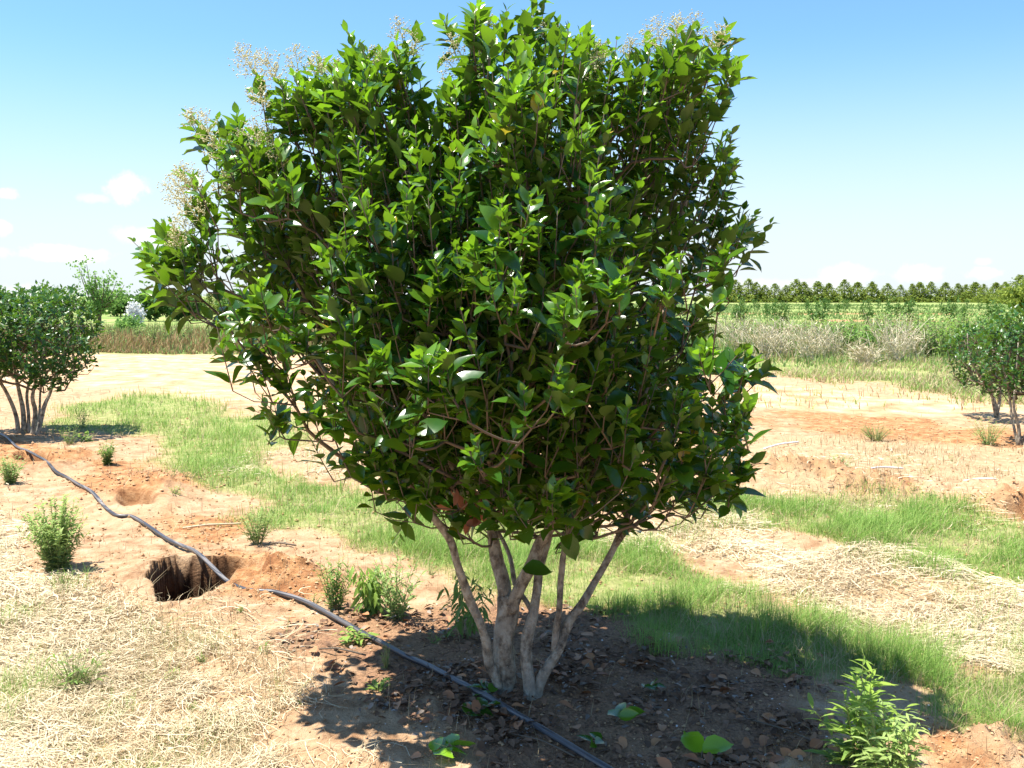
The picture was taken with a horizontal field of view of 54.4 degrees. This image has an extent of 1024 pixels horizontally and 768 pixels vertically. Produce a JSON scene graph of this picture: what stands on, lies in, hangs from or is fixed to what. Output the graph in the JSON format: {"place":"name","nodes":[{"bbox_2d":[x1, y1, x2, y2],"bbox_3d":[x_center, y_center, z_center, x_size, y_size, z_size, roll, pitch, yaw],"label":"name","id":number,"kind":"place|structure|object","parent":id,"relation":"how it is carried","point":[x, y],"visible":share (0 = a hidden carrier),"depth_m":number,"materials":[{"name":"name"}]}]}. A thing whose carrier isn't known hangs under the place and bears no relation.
{"place":"outdoors","nodes":[
{"label":"outdoors","id":0,"kind":"place"},
{"bbox_2d":[4,320,335,354],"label":"rusty grass","id":1,"kind":"structure","parent":0,"point":[143,344],"depth_m":28.19,"materials":[{"name":"beige plant"}]},
{"bbox_2d":[0,296,1023,767],"bbox_3d":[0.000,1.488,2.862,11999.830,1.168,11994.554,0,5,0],"label":"ground","id":2,"kind":"structure","parent":0,"point":[180,574],"depth_m":5.41,"materials":[{"name":"soil"}]},
{"bbox_2d":[0,455,26,484],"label":"feathery weed","id":3,"kind":"object","parent":2,"relation":"on","point":[8,472],"visible":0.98,"depth_m":7.82,"materials":[{"name":"green plant"}]},
{"bbox_2d":[1,284,31,313],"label":"broadleaf tree","id":4,"kind":"object","parent":2,"relation":"on","point":[14,296],"visible":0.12,"depth_m":84.44,"materials":[{"name":"green plant"}]},
{"bbox_2d":[24,279,76,316],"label":"broadleaf tree","id":5,"kind":"object","parent":2,"relation":"on","point":[50,292],"visible":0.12,"depth_m":69.14,"materials":[{"name":"green plant"}]},
{"bbox_2d":[0,280,105,434],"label":"privet bush","id":6,"kind":"object","parent":2,"relation":"on","point":[35,336],"visible":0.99,"depth_m":10.49,"materials":[{"name":"green plant"}]},
{"bbox_2d":[16,493,90,571],"bbox_3d":[-2.501,0.819,5.455,0.392,0.437,0.433,-1,5,-14],"label":"feathery weed","id":7,"kind":"object","parent":2,"relation":"on","point":[56,538],"visible":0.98,"depth_m":5.41,"materials":[{"name":"green plant"}]},
{"bbox_2d":[43,569,76,590],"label":"grass tuft","id":8,"kind":"object","parent":2,"relation":"on","point":[62,579],"visible":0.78,"depth_m":5.09,"materials":[{"name":"beige plant"}]},
{"bbox_2d":[59,425,79,443],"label":"leafy weed","id":9,"kind":"object","parent":2,"relation":"on","point":[69,440],"visible":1,"depth_m":9.86,"materials":[{"name":"green plant"}]},
{"bbox_2d":[34,647,111,690],"bbox_3d":[-1.664,1.103,3.798,0.276,0.158,0.274,-2,5,-18],"label":"grass tuft","id":10,"kind":"object","parent":2,"relation":"on","point":[79,673],"visible":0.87,"depth_m":3.80,"materials":[{"name":"green plant"}]},
{"bbox_2d":[61,255,132,324],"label":"broadleaf tree","id":11,"kind":"object","parent":2,"relation":"on","point":[94,300],"visible":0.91,"depth_m":41.68,"materials":[{"name":"green plant"}]},
{"bbox_2d":[97,439,117,464],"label":"feathery weed","id":12,"kind":"object","parent":2,"relation":"on","point":[108,452],"visible":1,"depth_m":8.67,"materials":[{"name":"green plant"}]},
{"bbox_2d":[104,292,132,316],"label":"broadleaf tree","id":13,"kind":"object","parent":2,"relation":"on","point":[117,311],"visible":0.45,"depth_m":74.20,"materials":[{"name":"green plant"}]},
{"bbox_2d":[110,313,146,331],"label":"background bush","id":14,"kind":"object","parent":2,"relation":"on","point":[127,321],"visible":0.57,"depth_m":35.78,"materials":[{"name":"green plant"}]},
{"bbox_2d":[123,298,147,323],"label":"flowering shrub","id":15,"kind":"object","parent":2,"relation":"on","point":[134,308],"visible":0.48,"depth_m":37.74,"materials":[{"name":"white plant"}]},
{"bbox_2d":[143,321,157,346],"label":"green weed clump","id":16,"kind":"object","parent":2,"relation":"on","point":[153,335],"visible":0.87,"depth_m":28.80,"materials":[{"name":"green plant"}]},
{"bbox_2d":[124,280,178,321],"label":"broadleaf tree","id":17,"kind":"object","parent":2,"relation":"on","point":[162,310],"visible":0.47,"depth_m":59.46,"materials":[{"name":"green plant"}]},
{"bbox_2d":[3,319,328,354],"bbox_3d":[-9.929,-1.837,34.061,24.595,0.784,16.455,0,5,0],"label":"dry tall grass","id":18,"kind":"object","parent":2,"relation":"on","point":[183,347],"visible":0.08,"depth_m":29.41,"materials":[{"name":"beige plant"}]},
{"bbox_2d":[167,294,207,320],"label":"broadleaf tree","id":19,"kind":"object","parent":2,"relation":"on","point":[179,316],"visible":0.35,"depth_m":61.30,"materials":[{"name":"green plant"}]},
{"bbox_2d":[200,293,219,314],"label":"conifer tree","id":20,"kind":"object","parent":2,"relation":"on","point":[209,298],"visible":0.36,"depth_m":79.52,"materials":[{"name":"green plant"}]},
{"bbox_2d":[183,523,240,528],"bbox_3d":[-1.937,0.912,6.431,0.363,0.022,0.020,-2,5,-21],"label":"dry stick","id":21,"kind":"object","parent":2,"relation":"on","point":[212,525],"visible":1,"depth_m":6.43,"materials":[{"name":"wood"}]},
{"bbox_2d":[237,504,278,544],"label":"wispy weed","id":22,"kind":"object","parent":2,"relation":"on","point":[258,530],"visible":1,"depth_m":5.99,"materials":[{"name":"green plant"}]},
{"bbox_2d":[0,433,612,767],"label":"drip hose","id":23,"kind":"object","parent":2,"relation":"on","point":[569,745],"visible":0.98,"depth_m":4.22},
{"bbox_2d":[315,554,357,610],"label":"thin weed","id":24,"kind":"object","parent":2,"relation":"on","point":[331,598],"visible":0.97,"depth_m":4.75,"materials":[{"name":"green plant"}]},
{"bbox_2d":[333,626,379,645],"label":"yellowing weed","id":25,"kind":"object","parent":2,"relation":"on","point":[357,641],"visible":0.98,"depth_m":4.26,"materials":[{"name":"green plant"}]},
{"bbox_2d":[347,564,392,615],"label":"drooping weed","id":26,"kind":"object","parent":2,"relation":"on","point":[371,595],"visible":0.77,"depth_m":4.63,"materials":[{"name":"green plant"}]},
{"bbox_2d":[362,677,390,691],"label":"seedling","id":27,"kind":"object","parent":2,"relation":"on","point":[375,683],"visible":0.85,"depth_m":3.77,"materials":[{"name":"green plant"}]},
{"bbox_2d":[380,642,389,668],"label":"stalk weed","id":28,"kind":"object","parent":2,"relation":"on","point":[385,662],"visible":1,"depth_m":3.96,"materials":[{"name":"green plant"}]},
{"bbox_2d":[368,543,426,620],"bbox_3d":[-0.528,0.920,4.580,0.273,0.349,0.258,0,5,0],"label":"slender weed","id":29,"kind":"object","parent":2,"relation":"on","point":[397,608],"visible":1,"depth_m":4.57,"materials":[{"name":"green plant"}]},
{"bbox_2d":[428,733,474,757],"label":"fallen sprig","id":30,"kind":"object","parent":2,"relation":"on","point":[451,739],"visible":0.99,"depth_m":3.23,"materials":[{"name":"green plant"}]},
{"bbox_2d":[127,0,783,700],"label":"privet tree","id":31,"kind":"object","parent":2,"relation":"on","point":[477,318],"visible":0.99,"depth_m":3.19,"materials":[{"name":"green plant"}]},
{"bbox_2d":[436,572,494,638],"bbox_3d":[-0.198,0.960,4.324,0.259,0.334,0.240,1,5,15],"label":"willow leaved weed","id":32,"kind":"object","parent":2,"relation":"on","point":[459,626],"visible":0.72,"depth_m":4.32,"materials":[{"name":"green plant"}]},
{"bbox_2d":[462,697,500,718],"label":"fallen sprig","id":33,"kind":"object","parent":2,"relation":"on","point":[483,701],"visible":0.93,"depth_m":3.51,"materials":[{"name":"green plant"}]},
{"bbox_2d":[467,680,497,696],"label":"fallen sprig","id":34,"kind":"object","parent":2,"relation":"on","point":[491,688],"visible":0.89,"depth_m":3.67,"materials":[{"name":"green plant"}]},
{"bbox_2d":[0,385,1023,767],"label":"green grass","id":35,"kind":"structure","parent":2,"relation":"on","point":[888,643],"depth_m":5.42,"materials":[{"name":"green plant"}]},
{"bbox_2d":[0,442,1023,767],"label":"straw","id":36,"kind":"object","parent":2,"relation":"on","point":[28,752],"visible":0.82,"depth_m":4.25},
{"bbox_2d":[0,415,1023,767],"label":"soil clods","id":37,"kind":"object","parent":2,"relation":"on","point":[192,523],"visible":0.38,"depth_m":4.95,"materials":[{"name":"brown soil"}]},
{"bbox_2d":[194,585,852,767],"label":"brown leaf litter","id":38,"kind":"object","parent":2,"relation":"on","point":[744,759],"visible":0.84,"depth_m":3.69,"materials":[{"name":"brown plant"}]},
{"bbox_2d":[504,732,573,756],"bbox_3d":[0.091,1.182,3.283,0.291,0.017,0.017,4,7,39],"label":"dry stick","id":39,"kind":"object","parent":2,"relation":"on","point":[542,741],"visible":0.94,"depth_m":3.28,"materials":[{"name":"brown wood"}]},
{"bbox_2d":[576,732,605,747],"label":"fallen sprig","id":40,"kind":"object","parent":2,"relation":"on","point":[597,736],"visible":1,"depth_m":3.27,"materials":[{"name":"green plant"}]},
{"bbox_2d":[608,702,644,721],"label":"fallen sprig","id":41,"kind":"object","parent":2,"relation":"on","point":[621,711],"visible":1,"depth_m":3.44,"materials":[{"name":"green plant"}]},
{"bbox_2d":[641,678,666,689],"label":"fallen sprig","id":42,"kind":"object","parent":2,"relation":"on","point":[651,686],"visible":1,"depth_m":3.72,"materials":[{"name":"green plant"}]},
{"bbox_2d":[681,731,733,757],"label":"fallen sprig","id":43,"kind":"object","parent":2,"relation":"on","point":[692,741],"visible":1,"depth_m":3.22,"materials":[{"name":"green plant"}]},
{"bbox_2d":[709,310,759,353],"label":"dead weed clump","id":44,"kind":"object","parent":2,"relation":"on","point":[733,337],"visible":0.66,"depth_m":25.82,"materials":[{"name":"beige plant"}]},
{"bbox_2d":[726,279,748,302],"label":"conifer tree","id":45,"kind":"object","parent":2,"relation":"on","point":[735,288],"visible":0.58,"depth_m":187.81,"materials":[{"name":"green plant"}]},
{"bbox_2d":[733,294,752,326],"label":"sapling","id":46,"kind":"object","parent":2,"relation":"on","point":[739,313],"visible":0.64,"depth_m":45.29,"materials":[{"name":"green plant"}]},
{"bbox_2d":[735,278,764,302],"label":"conifer tree","id":47,"kind":"object","parent":2,"relation":"on","point":[751,284],"visible":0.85,"depth_m":188.20,"materials":[{"name":"green plant"}]},
{"bbox_2d":[743,282,768,302],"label":"conifer tree","id":48,"kind":"object","parent":2,"relation":"on","point":[758,286],"visible":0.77,"depth_m":188.50,"materials":[{"name":"green plant"}]},
{"bbox_2d":[734,314,798,357],"bbox_3d":[6.303,-1.192,24.609,1.828,1.081,1.590,0,5,0],"label":"dead weed clump","id":49,"kind":"object","parent":2,"relation":"on","point":[773,333],"visible":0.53,"depth_m":24.42,"materials":[{"name":"beige plant"}]},
{"bbox_2d":[740,316,793,358],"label":"dead weed clump","id":50,"kind":"object","parent":2,"relation":"on","point":[760,347],"visible":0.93,"depth_m":23.90,"materials":[{"name":"beige plant"}]},
{"bbox_2d":[757,285,777,302],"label":"conifer tree","id":51,"kind":"object","parent":2,"relation":"on","point":[764,291],"visible":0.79,"depth_m":188.52,"materials":[{"name":"green plant"}]},
{"bbox_2d":[762,283,789,302],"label":"conifer tree","id":52,"kind":"object","parent":2,"relation":"on","point":[774,286],"visible":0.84,"depth_m":188.32,"materials":[{"name":"green plant"}]},
{"bbox_2d":[744,717,810,740],"bbox_3d":[0.913,1.180,3.401,0.008,0.019,0.313,-4,7,-41],"label":"dry stick","id":53,"kind":"object","parent":2,"relation":"on","point":[779,728],"visible":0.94,"depth_m":3.40,"materials":[{"name":"brown wood"}]},
{"bbox_2d":[777,284,797,302],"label":"conifer tree","id":54,"kind":"object","parent":2,"relation":"on","point":[784,290],"visible":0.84,"depth_m":188.82,"materials":[{"name":"green plant"}]},
{"bbox_2d":[779,279,811,302],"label":"conifer tree","id":55,"kind":"object","parent":2,"relation":"on","point":[796,282],"visible":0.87,"depth_m":188.05,"materials":[{"name":"green plant"}]},
{"bbox_2d":[753,317,849,360],"bbox_3d":[6.759,-1.054,23.331,2.112,1.040,1.360,0,5,0],"label":"dead weed clump","id":56,"kind":"object","parent":2,"relation":"on","point":[808,342],"visible":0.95,"depth_m":23.29,"materials":[{"name":"beige plant"}]},
{"bbox_2d":[789,282,817,302],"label":"conifer tree","id":57,"kind":"object","parent":2,"relation":"on","point":[804,285],"visible":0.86,"depth_m":188.42,"materials":[{"name":"green plant"}]},
{"bbox_2d":[802,281,835,302],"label":"conifer tree","id":58,"kind":"object","parent":2,"relation":"on","point":[817,284],"visible":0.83,"depth_m":188.40,"materials":[{"name":"green plant"}]},
{"bbox_2d":[813,297,830,323],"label":"sapling","id":59,"kind":"object","parent":2,"relation":"on","point":[822,312],"visible":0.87,"depth_m":45.56,"materials":[{"name":"green plant"}]},
{"bbox_2d":[629,316,1017,368],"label":"tall green weeds","id":60,"kind":"object","parent":2,"relation":"on","point":[722,348],"visible":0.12,"depth_m":24.28,"materials":[{"name":"green plant"}]},
{"bbox_2d":[806,317,840,341],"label":"green weed clump","id":61,"kind":"object","parent":2,"relation":"on","point":[818,330],"visible":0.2,"depth_m":27.34,"materials":[{"name":"green plant"}]},
{"bbox_2d":[631,303,1022,325],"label":"field grass","id":62,"kind":"structure","parent":2,"relation":"on","point":[755,311],"depth_m":87.90,"materials":[{"name":"green plant"}]},
{"bbox_2d":[800,320,855,356],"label":"dead weed clump","id":63,"kind":"object","parent":2,"relation":"on","point":[827,342],"visible":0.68,"depth_m":23.84,"materials":[{"name":"beige plant"}]},
{"bbox_2d":[816,283,842,302],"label":"conifer tree","id":64,"kind":"object","parent":2,"relation":"on","point":[829,286],"visible":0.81,"depth_m":188.60,"materials":[{"name":"green plant"}]},
{"bbox_2d":[828,318,852,349],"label":"green weed clump","id":65,"kind":"object","parent":2,"relation":"on","point":[848,330],"visible":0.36,"depth_m":25.79,"materials":[{"name":"green plant"}]},
{"bbox_2d":[830,279,861,302],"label":"conifer tree","id":66,"kind":"object","parent":2,"relation":"on","point":[842,289],"visible":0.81,"depth_m":188.40,"materials":[{"name":"green plant"}]},
{"bbox_2d":[837,319,862,348],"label":"green weed clump","id":67,"kind":"object","parent":2,"relation":"on","point":[854,324],"visible":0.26,"depth_m":26.40,"materials":[{"name":"green plant"}]},
{"bbox_2d":[799,646,918,767],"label":"long leaved weed","id":68,"kind":"object","parent":2,"relation":"on","point":[845,753],"visible":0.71,"depth_m":3.14,"materials":[{"name":"green plant"}]},
{"bbox_2d":[842,282,875,302],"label":"conifer tree","id":69,"kind":"object","parent":2,"relation":"on","point":[857,286],"visible":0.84,"depth_m":188.28,"materials":[{"name":"green plant"}]},
{"bbox_2d":[836,336,886,364],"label":"dead weed clump","id":70,"kind":"object","parent":2,"relation":"on","point":[857,353],"visible":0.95,"depth_m":21.51,"materials":[{"name":"beige plant"}]},
{"bbox_2d":[846,320,879,348],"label":"green weed clump","id":71,"kind":"object","parent":2,"relation":"on","point":[861,333],"visible":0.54,"depth_m":25.14,"materials":[{"name":"green plant"}]},
{"bbox_2d":[857,281,887,302],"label":"conifer tree","id":72,"kind":"object","parent":2,"relation":"on","point":[872,290],"visible":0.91,"depth_m":188.34,"materials":[{"name":"green plant"}]},
{"bbox_2d":[859,424,891,440],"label":"grass tuft","id":73,"kind":"object","parent":2,"relation":"on","point":[880,435],"visible":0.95,"depth_m":10.36,"materials":[{"name":"green plant"}]},
{"bbox_2d":[860,309,893,350],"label":"green weed clump","id":74,"kind":"object","parent":2,"relation":"on","point":[878,328],"visible":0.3,"depth_m":25.79,"materials":[{"name":"green plant"}]},
{"bbox_2d":[875,283,900,302],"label":"conifer tree","id":75,"kind":"object","parent":2,"relation":"on","point":[885,290],"visible":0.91,"depth_m":188.59,"materials":[{"name":"green plant"}]},
{"bbox_2d":[844,698,933,767],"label":"fine leaved weed","id":76,"kind":"object","parent":2,"relation":"on","point":[878,749],"visible":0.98,"depth_m":2.96,"materials":[{"name":"green plant"}]},
{"bbox_2d":[873,311,905,341],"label":"green weed clump","id":77,"kind":"object","parent":2,"relation":"on","point":[889,319],"visible":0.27,"depth_m":26.85,"materials":[{"name":"green plant"}]},
{"bbox_2d":[856,311,937,362],"bbox_3d":[8.644,-1.052,22.213,1.810,1.171,1.231,0,5,0],"label":"dead weed clump","id":78,"kind":"object","parent":2,"relation":"on","point":[891,351],"visible":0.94,"depth_m":22.18,"materials":[{"name":"beige plant"}]},
{"bbox_2d":[889,284,909,302],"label":"conifer tree","id":79,"kind":"object","parent":2,"relation":"on","point":[900,289],"visible":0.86,"depth_m":188.67,"materials":[{"name":"green plant"}]},
{"bbox_2d":[900,298,919,322],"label":"sapling","id":80,"kind":"object","parent":2,"relation":"on","point":[908,306],"visible":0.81,"depth_m":44.88,"materials":[{"name":"green plant"}]},
{"bbox_2d":[902,283,924,302],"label":"conifer tree","id":81,"kind":"object","parent":2,"relation":"on","point":[912,286],"visible":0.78,"depth_m":188.64,"materials":[{"name":"green plant"}]},
{"bbox_2d":[877,322,950,357],"bbox_3d":[9.630,-1.045,23.852,1.780,0.919,1.194,3,6,29],"label":"dead weed clump","id":82,"kind":"object","parent":2,"relation":"on","point":[917,346],"visible":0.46,"depth_m":23.83,"materials":[{"name":"beige plant"}]},
{"bbox_2d":[898,313,935,354],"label":"green weed clump","id":83,"kind":"object","parent":2,"relation":"on","point":[916,321],"visible":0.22,"depth_m":24.77,"materials":[{"name":"green plant"}]},
{"bbox_2d":[909,281,935,302],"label":"conifer tree","id":84,"kind":"object","parent":2,"relation":"on","point":[919,285],"visible":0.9,"depth_m":188.32,"materials":[{"name":"green plant"}]},
{"bbox_2d":[912,281,946,302],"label":"conifer tree","id":85,"kind":"object","parent":2,"relation":"on","point":[932,290],"visible":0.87,"depth_m":188.36,"materials":[{"name":"green plant"}]},
{"bbox_2d":[916,312,952,357],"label":"green weed clump","id":86,"kind":"object","parent":2,"relation":"on","point":[929,343],"visible":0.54,"depth_m":23.84,"materials":[{"name":"green plant"}]},
{"bbox_2d":[920,315,964,358],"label":"green weed clump","id":87,"kind":"object","parent":2,"relation":"on","point":[941,350],"visible":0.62,"depth_m":23.40,"materials":[{"name":"green plant"}]},
{"bbox_2d":[932,282,955,302],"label":"conifer tree","id":88,"kind":"object","parent":2,"relation":"on","point":[944,291],"visible":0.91,"depth_m":188.53,"materials":[{"name":"green plant"}]},
{"bbox_2d":[940,294,959,323],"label":"sapling","id":89,"kind":"object","parent":2,"relation":"on","point":[951,312],"visible":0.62,"depth_m":45.21,"materials":[{"name":"green plant"}]},
{"bbox_2d":[937,313,971,353],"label":"green weed clump","id":90,"kind":"object","parent":2,"relation":"on","point":[956,328],"visible":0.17,"depth_m":24.75,"materials":[{"name":"green plant"}]},
{"bbox_2d":[946,282,969,302],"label":"conifer tree","id":91,"kind":"object","parent":2,"relation":"on","point":[958,287],"visible":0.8,"depth_m":188.60,"materials":[{"name":"green plant"}]},
{"bbox_2d":[956,282,985,302],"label":"conifer tree","id":92,"kind":"object","parent":2,"relation":"on","point":[974,286],"visible":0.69,"depth_m":186.59,"materials":[{"name":"green plant"}]},
{"bbox_2d":[971,284,992,302],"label":"conifer tree","id":93,"kind":"object","parent":2,"relation":"on","point":[979,299],"visible":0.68,"depth_m":180.49,"materials":[{"name":"green plant"}]},
{"bbox_2d":[941,314,1023,417],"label":"privet bush","id":94,"kind":"object","parent":2,"relation":"on","point":[987,385],"visible":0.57,"depth_m":12.40,"materials":[{"name":"green plant"}]},
{"bbox_2d":[967,415,1008,445],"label":"leafy weed","id":95,"kind":"object","parent":2,"relation":"on","point":[984,439],"visible":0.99,"depth_m":10.25,"materials":[{"name":"green plant"}]},
{"bbox_2d":[981,282,1003,302],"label":"conifer tree","id":96,"kind":"object","parent":2,"relation":"on","point":[995,285],"visible":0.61,"depth_m":171.39,"materials":[{"name":"green plant"}]},
{"bbox_2d":[973,302,1023,445],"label":"privet bush","id":97,"kind":"object","parent":2,"relation":"on","point":[1015,376],"visible":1,"depth_m":10.27,"materials":[{"name":"green plant"}]},
{"bbox_2d":[989,274,1023,303],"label":"conifer tree","id":98,"kind":"object","parent":2,"relation":"on","point":[1019,278],"visible":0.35,"depth_m":153.70,"materials":[{"name":"green plant"}]},
{"bbox_2d":[998,280,1023,315],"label":"broadleaf tree","id":99,"kind":"object","parent":2,"relation":"on","point":[1016,295],"visible":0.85,"depth_m":59.90,"materials":[{"name":"green plant"}]},
{"bbox_2d":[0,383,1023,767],"bbox_3d":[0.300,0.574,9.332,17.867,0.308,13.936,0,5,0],"label":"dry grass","id":100,"kind":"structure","parent":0,"point":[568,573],"depth_m":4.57,"materials":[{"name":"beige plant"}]},
{"bbox_2d":[0,0,1023,295],"label":"sky","id":101,"kind":"structure","parent":0,"point":[883,140],"materials":[{"name":"blue"}]},
{"bbox_2d":[636,315,1015,370],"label":"tall dry grass","id":102,"kind":"structure","parent":0,"point":[830,337],"depth_m":25.78,"materials":[{"name":"beige plant"}]},
{"bbox_2d":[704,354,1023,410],"bbox_3d":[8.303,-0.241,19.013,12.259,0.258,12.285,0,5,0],"label":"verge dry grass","id":103,"kind":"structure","parent":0,"point":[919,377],"depth_m":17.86,"materials":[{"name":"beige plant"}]},
{"bbox_2d":[712,352,1023,410],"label":"verge grass","id":104,"kind":"structure","parent":0,"point":[886,377],"depth_m":17.96,"materials":[{"name":"plant"}]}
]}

